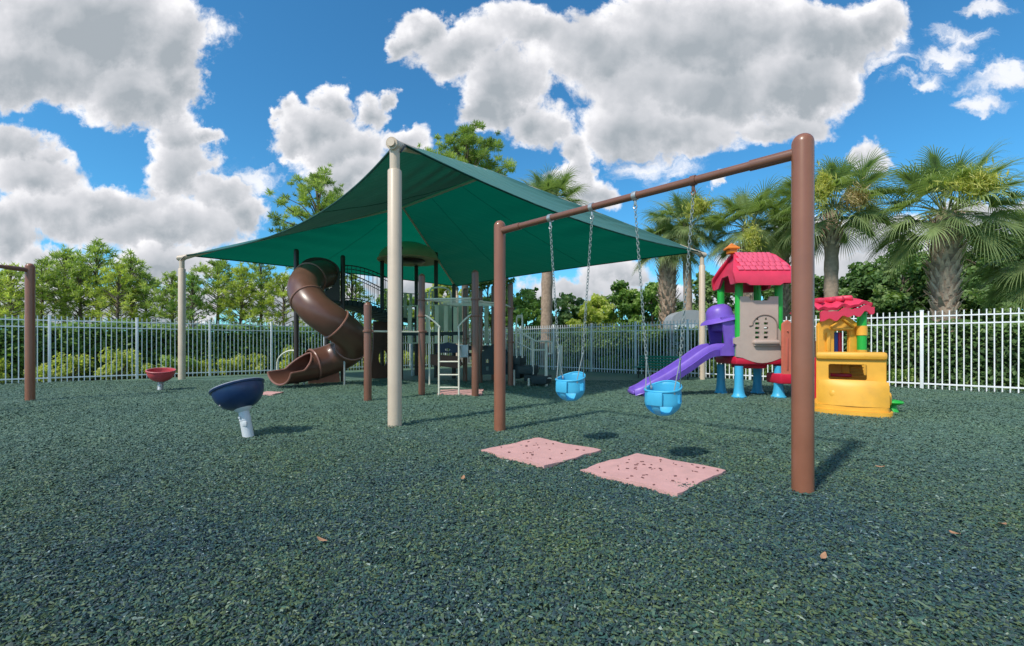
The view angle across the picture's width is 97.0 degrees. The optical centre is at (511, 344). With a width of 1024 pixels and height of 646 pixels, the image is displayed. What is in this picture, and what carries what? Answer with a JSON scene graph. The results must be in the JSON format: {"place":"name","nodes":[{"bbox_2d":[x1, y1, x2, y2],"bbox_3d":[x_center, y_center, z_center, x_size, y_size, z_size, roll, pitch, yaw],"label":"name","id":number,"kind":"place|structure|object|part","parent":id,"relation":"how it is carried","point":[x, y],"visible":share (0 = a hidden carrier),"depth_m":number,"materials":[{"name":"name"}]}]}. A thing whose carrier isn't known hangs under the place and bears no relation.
{"place":"outdoors","nodes":[
{"label":"outdoors","id":0,"kind":"place"},
{"bbox_2d":[0,0,1023,344],"label":"sky","id":1,"kind":"structure","parent":0,"point":[160,130],"materials":[{"name":"blue"}]},
{"bbox_2d":[1,345,1023,393],"bbox_3d":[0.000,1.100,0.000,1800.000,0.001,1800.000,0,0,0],"label":"ground","id":2,"kind":"structure","parent":0,"point":[469,364],"depth_m":15.86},
{"bbox_2d":[0,357,10,382],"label":"shrub","id":3,"kind":"object","parent":2,"relation":"on","point":[2,375],"visible":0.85,"depth_m":12.11,"materials":[{"name":"green plant"}]},
{"bbox_2d":[0,286,24,316],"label":"pine tree","id":4,"kind":"object","parent":2,"relation":"on","point":[14,300],"visible":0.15,"depth_m":33.94,"materials":[{"name":"green plant"}]},
{"bbox_2d":[0,261,50,319],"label":"tree","id":5,"kind":"object","parent":2,"relation":"on","point":[9,282],"visible":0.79,"depth_m":31.83,"materials":[{"name":"green plant"}]},
{"bbox_2d":[23,362,57,382],"bbox_3d":[-13.263,0.807,12.711,0.676,0.579,0.889,0,0,-33],"label":"shrub","id":6,"kind":"object","parent":2,"relation":"on","point":[40,371],"visible":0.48,"depth_m":12.57,"materials":[{"name":"green plant"}]},
{"bbox_2d":[0,258,89,323],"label":"tree","id":7,"kind":"object","parent":2,"relation":"on","point":[43,285],"visible":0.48,"depth_m":35.82,"materials":[{"name":"green plant"}]},
{"bbox_2d":[35,244,93,323],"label":"pine tree","id":8,"kind":"object","parent":2,"relation":"on","point":[64,256],"visible":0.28,"depth_m":37.67,"materials":[{"name":"green plant"}]},
{"bbox_2d":[46,352,96,381],"bbox_3d":[-12.777,0.670,13.129,0.973,0.892,0.884,0,0,-18],"label":"shrub","id":9,"kind":"object","parent":2,"relation":"on","point":[70,366],"visible":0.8,"depth_m":13.14,"materials":[{"name":"green plant"}]},
{"bbox_2d":[47,259,109,323],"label":"pine tree","id":10,"kind":"object","parent":2,"relation":"on","point":[82,273],"visible":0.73,"depth_m":36.57,"materials":[{"name":"green plant"}]},
{"bbox_2d":[50,237,134,323],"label":"tree","id":11,"kind":"object","parent":2,"relation":"on","point":[95,259],"visible":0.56,"depth_m":37.50,"materials":[{"name":"green plant"}]},
{"bbox_2d":[94,347,143,379],"bbox_3d":[-11.893,0.599,13.714,1.068,1.043,0.971,0,0,-20],"label":"shrub","id":12,"kind":"object","parent":2,"relation":"on","point":[130,357],"visible":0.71,"depth_m":13.70,"materials":[{"name":"green plant"}]},
{"bbox_2d":[82,262,156,327],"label":"pine tree","id":13,"kind":"object","parent":2,"relation":"on","point":[121,268],"visible":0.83,"depth_m":35.75,"materials":[{"name":"green plant"}]},
{"bbox_2d":[97,248,161,321],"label":"pine tree","id":14,"kind":"object","parent":2,"relation":"on","point":[131,261],"visible":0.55,"depth_m":37.86,"materials":[{"name":"green plant"}]},
{"bbox_2d":[126,360,157,378],"bbox_3d":[-11.574,0.783,14.288,0.766,0.627,1.007,0,0,-16],"label":"shrub","id":15,"kind":"object","parent":2,"relation":"on","point":[132,370],"visible":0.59,"depth_m":14.01,"materials":[{"name":"green plant"}]},
{"bbox_2d":[110,272,177,323],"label":"pine tree","id":16,"kind":"object","parent":2,"relation":"on","point":[148,314],"visible":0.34,"depth_m":38.74,"materials":[{"name":"green plant"}]},
{"bbox_2d":[140,270,196,331],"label":"pine tree","id":17,"kind":"object","parent":2,"relation":"on","point":[173,284],"visible":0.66,"depth_m":35.66,"materials":[{"name":"green plant"}]},
{"bbox_2d":[157,355,202,376],"bbox_3d":[-10.780,0.736,14.710,0.892,0.803,1.286,0,0,40],"label":"shrub","id":18,"kind":"object","parent":2,"relation":"on","point":[174,364],"visible":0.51,"depth_m":14.57,"materials":[{"name":"green plant"}]},
{"bbox_2d":[166,270,220,327],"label":"pine tree","id":19,"kind":"object","parent":2,"relation":"on","point":[194,298],"visible":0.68,"depth_m":34.89,"materials":[{"name":"green plant"}]},
{"bbox_2d":[190,359,217,375],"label":"shrub","id":20,"kind":"object","parent":2,"relation":"on","point":[203,365],"visible":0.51,"depth_m":15.31,"materials":[{"name":"green plant"}]},
{"bbox_2d":[186,258,252,323],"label":"tree","id":21,"kind":"object","parent":2,"relation":"on","point":[220,266],"visible":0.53,"depth_m":37.45,"materials":[{"name":"green plant"}]},
{"bbox_2d":[0,316,451,381],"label":"hedge","id":22,"kind":"object","parent":2,"relation":"on","point":[238,336],"visible":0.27,"depth_m":14.80,"materials":[{"name":"green plant"}]},
{"bbox_2d":[216,353,248,374],"bbox_3d":[-9.829,0.707,15.814,0.790,0.782,1.038,0,0,30],"label":"shrub","id":23,"kind":"object","parent":2,"relation":"on","point":[232,363],"visible":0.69,"depth_m":15.74,"materials":[{"name":"green plant"}]},
{"bbox_2d":[207,262,271,324],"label":"pine tree","id":24,"kind":"object","parent":2,"relation":"on","point":[243,291],"visible":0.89,"depth_m":36.47,"materials":[{"name":"green plant"}]},
{"bbox_2d":[246,353,269,373],"bbox_3d":[-9.103,0.704,16.388,0.773,0.820,0.851,0,0,29],"label":"shrub","id":25,"kind":"object","parent":2,"relation":"on","point":[256,362],"visible":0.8,"depth_m":16.27,"materials":[{"name":"green plant"}]},
{"bbox_2d":[238,262,282,327],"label":"pine tree","id":26,"kind":"object","parent":2,"relation":"on","point":[260,274],"visible":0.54,"depth_m":38.68,"materials":[{"name":"green plant"}]},
{"bbox_2d":[244,271,307,327],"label":"pine tree","id":27,"kind":"object","parent":2,"relation":"on","point":[276,284],"visible":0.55,"depth_m":36.50,"materials":[{"name":"green plant"}]},
{"bbox_2d":[279,345,293,368],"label":"shrub","id":28,"kind":"object","parent":2,"relation":"on","point":[282,365],"visible":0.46,"depth_m":16.74,"materials":[{"name":"green plant"}]},
{"bbox_2d":[265,163,346,334],"bbox_3d":[-14.314,-6.198,33.864,7.737,14.699,7.970,0,0,0],"label":"tree","id":29,"kind":"object","parent":2,"relation":"on","point":[318,181],"visible":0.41,"depth_m":33.30,"materials":[{"name":"green plant"}]},
{"bbox_2d":[347,363,358,370],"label":"shrub","id":30,"kind":"object","parent":2,"relation":"on","point":[348,369],"visible":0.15,"depth_m":18.39,"materials":[{"name":"green plant"}]},
{"bbox_2d":[345,274,375,323],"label":"pine tree","id":31,"kind":"object","parent":2,"relation":"on","point":[356,289],"visible":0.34,"depth_m":37.76,"materials":[{"name":"green plant"}]},
{"bbox_2d":[362,287,413,330],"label":"leafy tree","id":32,"kind":"object","parent":2,"relation":"on","point":[385,289],"visible":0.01,"depth_m":33.64,"materials":[{"name":"green plant"}]},
{"bbox_2d":[403,351,413,367],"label":"shrub","id":33,"kind":"object","parent":2,"relation":"on","point":[407,358],"visible":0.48,"depth_m":20.11,"materials":[{"name":"green plant"}]},
{"bbox_2d":[407,284,470,344],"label":"leafy tree","id":34,"kind":"object","parent":2,"relation":"on","point":[441,291],"visible":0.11,"depth_m":32.41,"materials":[{"name":"green plant"}]},
{"bbox_2d":[417,119,516,362],"bbox_3d":[-2.788,-6.010,27.052,6.090,14.324,6.752,0,0,-17],"label":"tree","id":35,"kind":"object","parent":2,"relation":"on","point":[465,141],"visible":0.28,"depth_m":25.86,"materials":[{"name":"green plant"}]},
{"bbox_2d":[468,277,515,359],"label":"leafy tree","id":36,"kind":"object","parent":2,"relation":"on","point":[482,285],"visible":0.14,"depth_m":31.49,"materials":[{"name":"green plant"}]},
{"bbox_2d":[0,366,1023,645],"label":"playground surface","id":37,"kind":"object","parent":2,"relation":"on","point":[408,376],"depth_m":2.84,"materials":[{"name":"rubber"}]},
{"bbox_2d":[0,263,35,400],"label":"swing frame","id":38,"kind":"object","parent":37,"relation":"on","point":[29,269],"visible":0.98,"depth_m":8.38,"materials":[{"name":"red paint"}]},
{"bbox_2d":[145,367,175,390],"bbox_3d":[-7.972,0.806,10.298,0.558,0.528,0.555,0,0,0],"label":"spinning cup seat","id":39,"kind":"object","parent":37,"relation":"on","point":[160,376],"visible":1,"depth_m":10.23,"materials":[{"name":"red plastic"}]},
{"bbox_2d":[0,315,470,383],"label":"picket fence","id":40,"kind":"object","parent":37,"relation":"on","point":[136,328],"visible":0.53,"depth_m":13.86,"materials":[{"name":"white metal"}]},
{"bbox_2d":[208,377,264,437],"bbox_3d":[-3.119,0.717,5.152,0.533,0.690,0.554,0,0,0],"label":"spinning cup seat","id":41,"kind":"object","parent":37,"relation":"on","point":[241,397],"visible":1,"depth_m":5.00,"materials":[{"name":"blue plastic"}]},
{"bbox_2d":[263,391,283,395],"bbox_3d":[-5.072,1.031,9.503,0.471,0.034,0.608,0,0,0],"label":"rubber mat","id":42,"kind":"object","parent":37,"relation":"on","point":[269,393],"visible":0.81,"depth_m":9.45,"materials":[{"name":"pink rubber"}]},
{"bbox_2d":[267,241,551,400],"bbox_3d":[-2.530,-1.084,11.985,6.611,4.272,5.869,0,0,40],"label":"play structure","id":43,"kind":"object","parent":37,"relation":"on","point":[317,304],"visible":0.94,"depth_m":11.49,"materials":[{"name":"brown plastic"}]},
{"bbox_2d":[176,137,706,426],"bbox_3d":[-2.088,-1.775,13.501,11.619,5.650,10.775,0,0,43],"label":"shade canopy","id":44,"kind":"object","parent":37,"relation":"on","point":[450,211],"visible":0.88,"depth_m":13.71,"materials":[{"name":"green fabric"}]},
{"bbox_2d":[437,389,483,395],"bbox_3d":[-1.103,1.028,9.730,0.992,0.039,1.058,0,0,0],"label":"rubber mat","id":45,"kind":"object","parent":37,"relation":"on","point":[455,391],"visible":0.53,"depth_m":9.69,"materials":[{"name":"pink rubber"}]},
{"bbox_2d":[481,437,600,468],"bbox_3d":[0.280,1.028,4.367,0.840,0.039,0.840,0,0,-44],"label":"rubber mat","id":46,"kind":"object","parent":37,"relation":"on","point":[542,452],"visible":1,"depth_m":4.29,"materials":[{"name":"pink rubber"}]},
{"bbox_2d":[557,345,562,375],"bbox_3d":[1.420,0.540,13.400,0.200,1.020,0.200,0,0,0],"label":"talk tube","id":47,"kind":"object","parent":37,"relation":"on","point":[560,348],"visible":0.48,"depth_m":13.36,"materials":[{"name":"metal"}]},
{"bbox_2d":[580,453,725,496],"bbox_3d":[1.142,1.028,3.671,0.868,0.039,0.840,0,0,-43],"label":"rubber mat","id":48,"kind":"object","parent":37,"relation":"on","point":[647,471],"visible":0.98,"depth_m":3.58,"materials":[{"name":"pink rubber"}]},
{"bbox_2d":[494,133,814,493],"bbox_3d":[0.963,-0.225,4.372,0.141,2.550,3.322,0,0,-44],"label":"swing frame","id":49,"kind":"object","parent":37,"relation":"on","point":[800,154],"visible":0.98,"depth_m":3.21,"materials":[{"name":"brown metal"}]},
{"bbox_2d":[549,219,592,400],"bbox_3d":[0.609,-0.335,4.734,0.404,1.857,0.413,0,0,0],"label":"bucket swing","id":50,"kind":"object","parent":49,"relation":"hanging from","point":[570,386],"visible":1,"depth_m":4.64,"materials":[{"name":"plastic"}]},
{"bbox_2d":[634,193,694,415],"bbox_3d":[1.330,-0.317,3.996,0.403,1.892,0.412,0,0,0],"label":"bucket swing","id":51,"kind":"object","parent":49,"relation":"hanging from","point":[663,398],"visible":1,"depth_m":3.91,"materials":[{"name":"plastic"}]},
{"bbox_2d":[633,355,688,379],"bbox_3d":[4.579,0.699,13.746,0.500,0.706,1.830,0,0,-45],"label":"park bench","id":52,"kind":"object","parent":37,"relation":"on","point":[654,358],"visible":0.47,"depth_m":14.06,"materials":[{"name":"metal"}]},
{"bbox_2d":[628,243,815,397],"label":"plastic play tower","id":53,"kind":"structure","parent":37,"relation":"on","point":[738,342],"depth_m":8.87,"materials":[{"name":"plastic"}]},
{"bbox_2d":[483,308,1023,392],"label":"picket fence","id":54,"kind":"object","parent":37,"relation":"on","point":[750,375],"visible":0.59,"depth_m":14.04,"materials":[{"name":"white metal"}]},
{"bbox_2d":[820,551,826,558],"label":"fallen leaf","id":55,"kind":"object","parent":37,"relation":"on","point":[823,555],"visible":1,"depth_m":2.18,"materials":[{"name":"brown plant"}]},
{"bbox_2d":[790,295,903,417],"bbox_3d":[5.499,0.105,7.480,1.306,1.890,2.172,0,0,20],"label":"plastic playhouse","id":56,"kind":"object","parent":37,"relation":"on","point":[852,380],"visible":0.91,"depth_m":6.92,"materials":[{"name":"yellow plastic"}]},
{"bbox_2d":[506,287,552,336],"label":"leafy tree","id":57,"kind":"object","parent":2,"relation":"on","point":[528,305],"visible":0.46,"depth_m":29.18,"materials":[{"name":"green plant"}]},
{"bbox_2d":[527,353,540,364],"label":"shrub","id":58,"kind":"object","parent":2,"relation":"on","point":[535,359],"visible":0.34,"depth_m":19.79,"materials":[{"name":"green plant"}]},
{"bbox_2d":[548,357,556,369],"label":"shrub","id":59,"kind":"object","parent":2,"relation":"on","point":[552,362],"visible":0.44,"depth_m":19.25,"materials":[{"name":"green plant"}]},
{"bbox_2d":[518,164,589,367],"bbox_3d":[1.579,-3.311,19.846,4.198,8.724,4.415,0,0,0],"label":"palm tree","id":60,"kind":"object","parent":2,"relation":"on","point":[549,184],"visible":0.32,"depth_m":19.75,"materials":[{"name":"green plant"}]},
{"bbox_2d":[563,356,575,369],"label":"shrub","id":61,"kind":"object","parent":2,"relation":"on","point":[565,360],"visible":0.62,"depth_m":18.61,"materials":[{"name":"green plant"}]},
{"bbox_2d":[552,292,588,331],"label":"leafy tree","id":62,"kind":"object","parent":2,"relation":"on","point":[567,312],"visible":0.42,"depth_m":30.07,"materials":[{"name":"green plant"}]},
{"bbox_2d":[582,359,589,370],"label":"shrub","id":63,"kind":"object","parent":2,"relation":"on","point":[588,363],"visible":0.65,"depth_m":17.95,"materials":[{"name":"green plant"}]},
{"bbox_2d":[565,293,617,336],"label":"leafy tree","id":64,"kind":"object","parent":2,"relation":"on","point":[595,313],"visible":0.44,"depth_m":28.48,"materials":[{"name":"green plant"}]},
{"bbox_2d":[598,354,617,372],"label":"shrub","id":65,"kind":"object","parent":2,"relation":"on","point":[609,362],"visible":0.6,"depth_m":17.27,"materials":[{"name":"green plant"}]},
{"bbox_2d":[592,279,655,334],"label":"leafy tree","id":66,"kind":"object","parent":2,"relation":"on","point":[619,299],"visible":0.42,"depth_m":29.52,"materials":[{"name":"green plant"}]},
{"bbox_2d":[619,358,637,373],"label":"shrub","id":67,"kind":"object","parent":2,"relation":"on","point":[623,364],"visible":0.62,"depth_m":16.57,"materials":[{"name":"green plant"}]},
{"bbox_2d":[620,282,660,329],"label":"leafy tree","id":68,"kind":"object","parent":2,"relation":"on","point":[649,293],"visible":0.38,"depth_m":28.65,"materials":[{"name":"green plant"}]},
{"bbox_2d":[648,363,661,374],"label":"shrub","id":69,"kind":"object","parent":2,"relation":"on","point":[653,369],"visible":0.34,"depth_m":16.05,"materials":[{"name":"green plant"}]},
{"bbox_2d":[632,213,711,328],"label":"palm tree","id":70,"kind":"object","parent":2,"relation":"on","point":[667,279],"visible":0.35,"depth_m":17.00,"materials":[{"name":"green plant"}]},
{"bbox_2d":[637,185,729,309],"bbox_3d":[6.318,-2.245,16.448,3.452,6.592,3.572,0,0,0],"label":"palm tree","id":71,"kind":"object","parent":2,"relation":"on","point":[682,208],"visible":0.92,"depth_m":16.17,"materials":[{"name":"green plant"}]},
{"bbox_2d":[664,310,707,373],"bbox_3d":[6.240,-0.070,16.188,1.440,2.240,0.825,0,0,0],"label":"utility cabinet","id":72,"kind":"object","parent":2,"relation":"on","point":[690,315],"visible":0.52,"depth_m":15.80,"materials":[{"name":"grey metal"}]},
{"bbox_3d":[6.050,0.100,15.790,0.750,1.600,0.030,0,0,0],"label":"door","id":73,"kind":"part","parent":72,"relation":"part of","materials":[{"name":"grey metal"}]},
{"bbox_2d":[652,270,765,335],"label":"leafy tree","id":74,"kind":"object","parent":2,"relation":"on","point":[709,292],"visible":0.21,"depth_m":24.74,"materials":[{"name":"green plant"}]},
{"bbox_2d":[697,359,720,377],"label":"shrub","id":75,"kind":"object","parent":2,"relation":"on","point":[711,367],"visible":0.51,"depth_m":14.56,"materials":[{"name":"green plant"}]},
{"bbox_2d":[728,365,752,378],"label":"shrub","id":76,"kind":"object","parent":2,"relation":"on","point":[731,369],"visible":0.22,"depth_m":13.95,"materials":[{"name":"green plant"}]},
{"bbox_2d":[694,171,790,299],"bbox_3d":[7.920,-2.206,15.566,3.893,6.512,3.829,0,0,0],"label":"palm tree","id":77,"kind":"object","parent":2,"relation":"on","point":[747,238],"visible":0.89,"depth_m":14.95,"materials":[{"name":"green plant"}]},
{"bbox_2d":[506,317,1023,391],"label":"fence","id":78,"kind":"object","parent":2,"relation":"on","point":[1006,354],"visible":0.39,"depth_m":11.24,"materials":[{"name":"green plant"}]},
{"bbox_2d":[762,365,773,375],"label":"shrub","id":79,"kind":"object","parent":2,"relation":"on","point":[769,369],"visible":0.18,"depth_m":13.29,"materials":[{"name":"green plant"}]},
{"bbox_2d":[736,202,825,321],"bbox_3d":[9.803,-2.084,16.532,3.043,6.268,3.203,0,0,0],"label":"palm tree","id":80,"kind":"object","parent":2,"relation":"on","point":[786,294],"visible":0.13,"depth_m":16.30,"materials":[{"name":"green plant"}]},
{"bbox_2d":[761,284,818,324],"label":"leafy tree","id":81,"kind":"object","parent":2,"relation":"on","point":[766,294],"visible":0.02,"depth_m":23.32,"materials":[{"name":"green plant"}]},
{"bbox_2d":[788,274,857,321],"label":"leafy tree","id":82,"kind":"object","parent":2,"relation":"on","point":[819,283],"visible":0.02,"depth_m":22.55,"materials":[{"name":"green plant"}]},
{"bbox_2d":[764,143,918,310],"bbox_3d":[9.699,-2.325,13.789,4.266,6.751,4.318,0,0,0],"label":"palm tree","id":83,"kind":"object","parent":2,"relation":"on","point":[831,228],"visible":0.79,"depth_m":13.00,"materials":[{"name":"green plant"}]},
{"bbox_2d":[815,260,925,332],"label":"leafy tree","id":84,"kind":"object","parent":2,"relation":"on","point":[861,271],"visible":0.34,"depth_m":20.43,"materials":[{"name":"green plant"}]},
{"bbox_2d":[887,367,919,387],"bbox_3d":[9.701,0.847,11.314,0.712,0.549,0.494,0,0,29],"label":"shrub","id":85,"kind":"object","parent":2,"relation":"on","point":[905,376],"visible":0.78,"depth_m":11.24,"materials":[{"name":"green plant"}]},
{"bbox_2d":[816,243,996,331],"bbox_3d":[17.332,-1.712,19.953,4.956,5.728,5.811,0,0,-18],"label":"leafy tree","id":86,"kind":"object","parent":2,"relation":"on","point":[917,276],"visible":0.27,"depth_m":19.41,"materials":[{"name":"green plant"}]},
{"bbox_2d":[872,275,969,318],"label":"leafy tree","id":87,"kind":"object","parent":2,"relation":"on","point":[906,283],"visible":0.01,"depth_m":22.02,"materials":[{"name":"green plant"}]},
{"bbox_2d":[914,231,1023,331],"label":"leafy tree","id":88,"kind":"object","parent":2,"relation":"on","point":[971,268],"visible":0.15,"depth_m":17.52,"materials":[{"name":"green plant"}]},
{"bbox_2d":[960,203,1023,318],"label":"palm tree","id":89,"kind":"object","parent":2,"relation":"on","point":[1002,284],"visible":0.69,"depth_m":12.25,"materials":[{"name":"green plant"}]},
{"bbox_2d":[961,230,1023,330],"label":"leafy tree","id":90,"kind":"object","parent":2,"relation":"on","point":[977,308],"visible":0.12,"depth_m":17.97,"materials":[{"name":"green plant"}]},
{"bbox_2d":[846,139,1023,331],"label":"palm tree","id":91,"kind":"object","parent":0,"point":[949,231],"visible":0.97,"depth_m":11.85,"materials":[{"name":"green plant"}]}
]}

